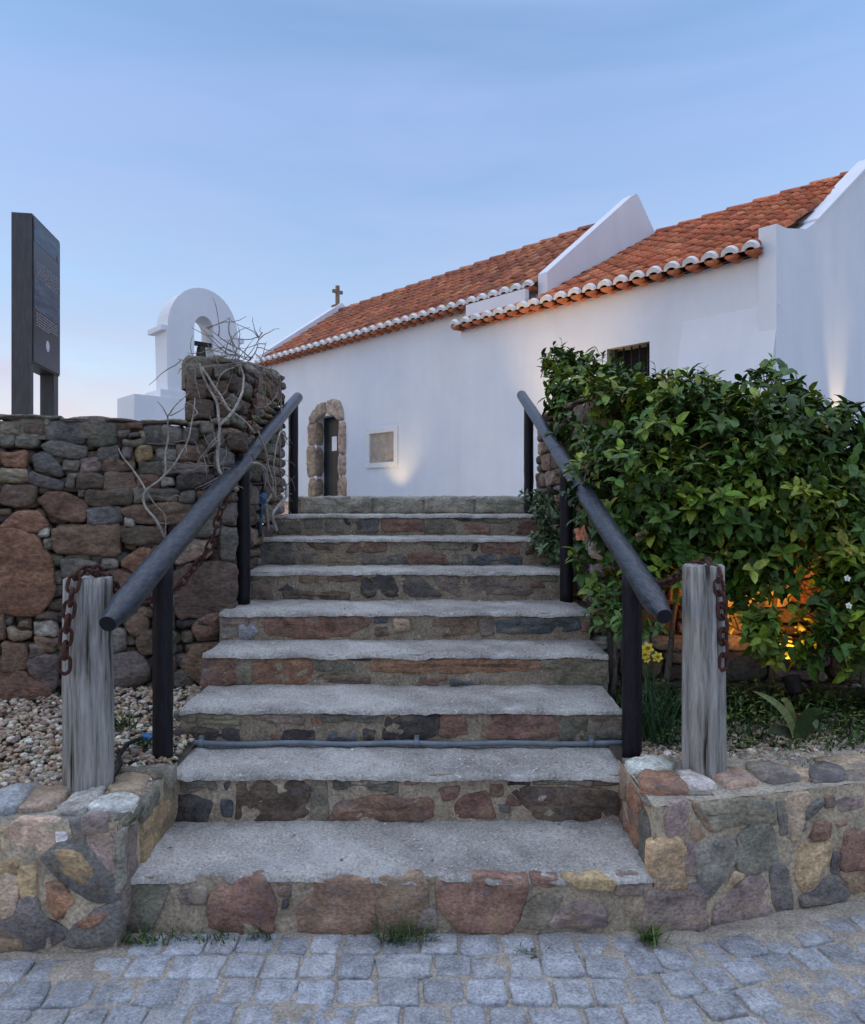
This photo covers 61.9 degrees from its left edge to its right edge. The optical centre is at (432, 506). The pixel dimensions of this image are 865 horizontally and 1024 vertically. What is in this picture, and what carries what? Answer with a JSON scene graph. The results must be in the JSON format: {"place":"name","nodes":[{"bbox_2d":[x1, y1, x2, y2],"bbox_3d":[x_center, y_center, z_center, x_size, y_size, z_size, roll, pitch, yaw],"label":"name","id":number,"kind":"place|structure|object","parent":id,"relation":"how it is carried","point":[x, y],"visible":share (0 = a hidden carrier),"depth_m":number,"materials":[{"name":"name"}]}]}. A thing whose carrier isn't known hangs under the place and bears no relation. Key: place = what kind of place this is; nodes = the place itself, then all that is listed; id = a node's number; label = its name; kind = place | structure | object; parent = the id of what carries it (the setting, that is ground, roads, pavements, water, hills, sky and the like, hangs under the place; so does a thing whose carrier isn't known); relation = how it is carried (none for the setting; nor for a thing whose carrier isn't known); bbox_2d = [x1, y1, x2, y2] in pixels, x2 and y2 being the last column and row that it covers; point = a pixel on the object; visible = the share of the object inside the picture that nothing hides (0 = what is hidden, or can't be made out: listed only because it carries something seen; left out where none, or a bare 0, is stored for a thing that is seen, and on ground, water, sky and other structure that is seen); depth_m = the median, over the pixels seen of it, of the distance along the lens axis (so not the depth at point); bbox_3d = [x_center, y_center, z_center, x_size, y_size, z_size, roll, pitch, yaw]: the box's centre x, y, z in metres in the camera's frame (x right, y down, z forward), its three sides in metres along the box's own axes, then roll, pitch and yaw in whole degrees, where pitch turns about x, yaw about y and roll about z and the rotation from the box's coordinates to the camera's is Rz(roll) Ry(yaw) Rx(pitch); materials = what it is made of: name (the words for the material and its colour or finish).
{"place":"outdoors","nodes":[
{"label":"outdoors","id":0,"kind":"place"},
{"bbox_2d":[0,684,202,797],"bbox_3d":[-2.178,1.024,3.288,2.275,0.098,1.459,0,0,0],"label":"gravel","id":1,"kind":"structure","parent":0,"point":[36,737],"depth_m":3.23,"materials":[{"name":"beige gravel"}]},
{"bbox_2d":[0,414,248,702],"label":"dry stone wall","id":2,"kind":"structure","parent":1,"relation":"on","point":[71,489],"depth_m":3.90,"materials":[{"name":"stone"}]},
{"bbox_2d":[118,393,197,537],"bbox_3d":[-1.484,-0.216,3.914,0.464,0.777,0.152,0,0,16],"label":"bare vine","id":3,"kind":"object","parent":2,"relation":"attached to","point":[152,485],"visible":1,"depth_m":3.92,"materials":[{"name":"plant"}]},
{"bbox_2d":[114,703,145,730],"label":"grass tuft","id":4,"kind":"object","parent":1,"relation":"on","point":[122,724],"visible":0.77,"depth_m":3.00,"materials":[{"name":"green plant"}]},
{"bbox_2d":[114,730,174,748],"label":"grass tuft","id":5,"kind":"object","parent":1,"relation":"on","point":[142,742],"visible":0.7,"depth_m":3.10,"materials":[{"name":"green plant"}]},
{"bbox_2d":[6,717,844,771],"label":"sparse grass","id":6,"kind":"structure","parent":1,"relation":"on","point":[728,756],"depth_m":2.93,"materials":[{"name":"green plant"}]},
{"bbox_2d":[0,898,864,1023],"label":"cobbled pavement","id":7,"kind":"structure","parent":0,"point":[802,965],"depth_m":2.22,"materials":[{"name":"stone"}]},
{"bbox_2d":[120,922,172,946],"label":"grass tuft","id":8,"kind":"object","parent":7,"relation":"on","point":[128,936],"visible":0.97,"depth_m":2.40,"materials":[{"name":"green plant"}]},
{"bbox_2d":[138,923,256,945],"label":"grass tuft","id":9,"kind":"object","parent":7,"relation":"on","point":[203,939],"visible":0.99,"depth_m":2.41,"materials":[{"name":"green plant"}]},
{"bbox_2d":[245,925,289,942],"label":"grass tuft","id":10,"kind":"object","parent":7,"relation":"on","point":[267,936],"visible":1,"depth_m":2.42,"materials":[{"name":"green plant"}]},
{"bbox_2d":[354,913,449,946],"bbox_3d":[-0.101,1.408,2.389,0.328,0.084,0.162,0,0,0],"label":"grass tuft","id":11,"kind":"object","parent":7,"relation":"on","point":[397,936],"visible":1,"depth_m":2.41,"materials":[{"name":"green plant"}]},
{"bbox_2d":[514,940,551,958],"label":"grass tuft","id":12,"kind":"object","parent":7,"relation":"on","point":[532,950],"visible":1,"depth_m":2.35,"materials":[{"name":"green plant"}]},
{"bbox_2d":[625,917,675,947],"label":"grass tuft","id":13,"kind":"object","parent":7,"relation":"on","point":[651,937],"visible":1,"depth_m":2.41,"materials":[{"name":"green plant"}]},
{"bbox_2d":[0,0,864,523],"label":"sky","id":14,"kind":"structure","parent":0,"point":[267,157],"materials":[{"name":"blue"}]},
{"bbox_2d":[607,684,864,763],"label":"planting bed","id":15,"kind":"object","parent":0,"point":[616,750],"visible":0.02,"depth_m":3.93,"materials":[{"name":"soil"}]},
{"bbox_2d":[536,337,672,687],"bbox_3d":[1.231,-0.146,4.857,0.950,2.309,1.884,0,0,0],"label":"leafy shrub","id":16,"kind":"object","parent":15,"relation":"on","point":[589,385],"visible":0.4,"depth_m":4.64,"materials":[{"name":"green plant"}]},
{"bbox_2d":[581,576,668,702],"bbox_3d":[0.944,0.682,3.564,0.349,0.651,0.615,0,0,0],"label":"leafy shrub","id":17,"kind":"object","parent":15,"relation":"on","point":[613,603],"visible":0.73,"depth_m":3.67,"materials":[{"name":"green plant"}]},
{"bbox_2d":[611,642,681,745],"bbox_3d":[0.989,0.808,3.122,0.443,0.443,0.445,0,0,21],"label":"daffodil clump","id":18,"kind":"object","parent":15,"relation":"on","point":[652,729],"visible":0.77,"depth_m":3.14,"materials":[{"name":"green plant"}]},
{"bbox_2d":[560,352,864,698],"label":"leafy shrub","id":19,"kind":"object","parent":15,"relation":"on","point":[731,479],"visible":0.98,"depth_m":3.65,"materials":[{"name":"green plant"}]},
{"bbox_2d":[583,456,862,688],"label":"dry stone wall","id":20,"kind":"structure","parent":15,"relation":"on","point":[739,669],"depth_m":4.10,"materials":[{"name":"stone"}]},
{"bbox_2d":[608,674,864,752],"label":"ground cover","id":21,"kind":"object","parent":15,"relation":"on","point":[765,709],"visible":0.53,"depth_m":3.39,"materials":[{"name":"green plant"}]},
{"bbox_2d":[639,711,864,764],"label":"gravel","id":22,"kind":"structure","parent":15,"relation":"on","point":[671,752],"depth_m":3.08,"materials":[{"name":"beige gravel"}]},
{"bbox_2d":[754,691,822,740],"bbox_3d":[1.413,0.841,2.861,0.355,0.255,0.140,0,0,-30],"label":"strap leaf plant","id":23,"kind":"object","parent":22,"relation":"on","point":[803,724],"visible":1,"depth_m":2.93,"materials":[{"name":"green plant"}]},
{"bbox_2d":[781,674,801,704],"bbox_3d":[1.736,0.889,3.476,0.092,0.176,0.108,0,0,0],"label":"ground spotlight","id":24,"kind":"object","parent":22,"relation":"on","point":[792,684],"visible":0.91,"depth_m":3.45,"materials":[{"name":"metal"}]},
{"bbox_2d":[727,491,864,707],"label":"leafy shrub","id":25,"kind":"object","parent":15,"relation":"on","point":[836,602],"visible":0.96,"depth_m":3.46,"materials":[{"name":"green plant"}]},
{"bbox_3d":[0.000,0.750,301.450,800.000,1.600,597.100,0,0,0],"label":"terrace","id":26,"kind":"structure","parent":0,"visible":0},
{"bbox_2d":[11,212,59,415],"bbox_3d":[-3.168,-1.145,5.782,0.156,2.190,0.595,0,0,-9],"label":"information sign","id":27,"kind":"object","parent":26,"relation":"on","point":[35,296],"visible":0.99,"depth_m":5.52,"materials":[{"name":"brown metal"}]},
{"bbox_2d":[117,288,243,427],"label":"bell gable","id":28,"kind":"structure","parent":26,"relation":"on","point":[179,317],"depth_m":13.20,"materials":[{"name":"white paint"}]},
{"bbox_2d":[254,160,864,514],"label":"chapel","id":29,"kind":"structure","parent":26,"relation":"on","point":[412,389],"depth_m":11.26,"materials":[{"name":"white plaster"},{"name":"clay tile"},{"name":"stone"}]},
{"bbox_2d":[324,417,338,495],"bbox_3d":[-2.061,-0.860,15.599,0.140,2.220,0.860,0,0,-43],"label":"door","id":30,"kind":"structure","parent":29,"relation":"in","point":[331,424],"depth_m":15.65,"materials":[{"name":"black paint"}]},
{"bbox_2d":[607,341,649,380],"bbox_3d":[2.724,-1.735,9.780,0.279,0.890,0.670,0,0,-43],"label":"window","id":31,"kind":"structure","parent":29,"relation":"in","point":[633,354],"depth_m":9.83,"materials":[{"name":"brown"}]},
{"bbox_2d":[535,392,665,681],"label":"stone wall","id":32,"kind":"structure","parent":26,"relation":"on","point":[548,474],"depth_m":5.01,"materials":[{"name":"grey stone"}]},
{"bbox_3d":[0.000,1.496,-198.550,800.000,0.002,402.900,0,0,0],"label":"ground","id":33,"kind":"structure","parent":0,"visible":0},
{"bbox_2d":[0,762,176,952],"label":"garden wall","id":34,"kind":"structure","parent":33,"relation":"on","point":[69,866],"depth_m":2.37,"materials":[{"name":"stone"}]},
{"bbox_2d":[62,575,114,796],"bbox_3d":[-1.281,0.664,2.691,0.178,0.813,0.178,0,0,0],"label":"wooden post","id":35,"kind":"object","parent":34,"relation":"on","point":[88,752],"visible":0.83,"depth_m":2.62,"materials":[{"name":"grey wood"}]},
{"bbox_2d":[57,376,258,675],"bbox_3d":[-1.286,-0.129,3.643,0.244,1.455,2.213,0,0,4],"label":"chain","id":36,"kind":"object","parent":35,"relation":"hanging from","point":[93,571],"visible":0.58,"depth_m":2.67,"materials":[{"name":"metal"}]},
{"bbox_2d":[181,355,285,640],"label":"stone pillar","id":37,"kind":"structure","parent":33,"relation":"on","point":[205,407],"depth_m":4.49,"materials":[{"name":"grey stone"}]},
{"bbox_2d":[149,299,294,530],"bbox_3d":[-1.212,-0.485,4.655,0.663,1.317,1.708,0,0,0],"label":"bare vine","id":38,"kind":"object","parent":37,"relation":"attached to","point":[266,469],"visible":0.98,"depth_m":4.13,"materials":[{"name":"plant"}]},
{"bbox_2d":[256,473,266,536],"bbox_3d":[-1.159,-0.021,4.902,0.067,0.444,0.135,0,0,0],"label":"irrigation hose","id":39,"kind":"object","parent":37,"relation":"on","point":[260,511],"visible":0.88,"depth_m":4.86,"materials":[{"name":"blue rubber"}]},
{"bbox_2d":[126,495,652,935],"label":"stone staircase","id":40,"kind":"structure","parent":33,"relation":"on","point":[433,569],"depth_m":3.15,"materials":[{"name":"grey stone"}]},
{"bbox_2d":[99,392,302,762],"bbox_3d":[-1.132,0.054,4.322,0.099,2.057,3.722,0,0,-1],"label":"handrail","id":41,"kind":"object","parent":40,"relation":"on","point":[153,572],"visible":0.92,"depth_m":2.99,"materials":[{"name":"black metal"}]},
{"bbox_2d":[114,732,621,776],"bbox_3d":[-0.219,1.026,2.952,2.159,0.071,0.506,0,0,0],"label":"conduit pipe","id":42,"kind":"object","parent":40,"relation":"on","point":[202,742],"visible":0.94,"depth_m":3.17,"materials":[{"name":"grey plastic"}]},
{"bbox_2d":[168,600,612,870],"bbox_3d":[-0.150,0.915,3.476,1.908,0.681,1.998,0,0,0],"label":"grit","id":43,"kind":"object","parent":40,"relation":"on","point":[341,859],"visible":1,"depth_m":2.99,"materials":[{"name":"grey gravel"}]},
{"bbox_2d":[518,486,559,566],"bbox_3d":[0.799,0.149,4.995,0.394,0.607,0.743,0,0,0],"label":"leafy shrub","id":44,"kind":"object","parent":40,"relation":"on","point":[546,526],"visible":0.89,"depth_m":4.91,"materials":[{"name":"green plant"}]},
{"bbox_2d":[517,390,671,757],"bbox_3d":[0.823,0.017,4.572,0.101,2.130,3.923,0,0,-1],"label":"handrail","id":45,"kind":"object","parent":40,"relation":"on","point":[641,587],"visible":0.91,"depth_m":3.04,"materials":[{"name":"black paint"}]},
{"bbox_2d":[618,741,864,933],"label":"garden wall","id":46,"kind":"structure","parent":33,"relation":"on","point":[751,838],"depth_m":2.58,"materials":[{"name":"stone"}]},
{"bbox_2d":[682,563,726,778],"bbox_3d":[1.054,0.645,2.802,0.171,0.849,0.165,0,0,0],"label":"wooden post","id":47,"kind":"object","parent":46,"relation":"on","point":[704,744],"visible":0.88,"depth_m":2.73,"materials":[{"name":"grey wood"}]},
{"bbox_2d":[582,469,728,671],"bbox_3d":[1.020,0.200,3.457,0.131,0.855,1.518,0,0,-7],"label":"chain","id":48,"kind":"object","parent":47,"relation":"hanging from","point":[667,582],"visible":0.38,"depth_m":2.73,"materials":[{"name":"metal"}]}
]}

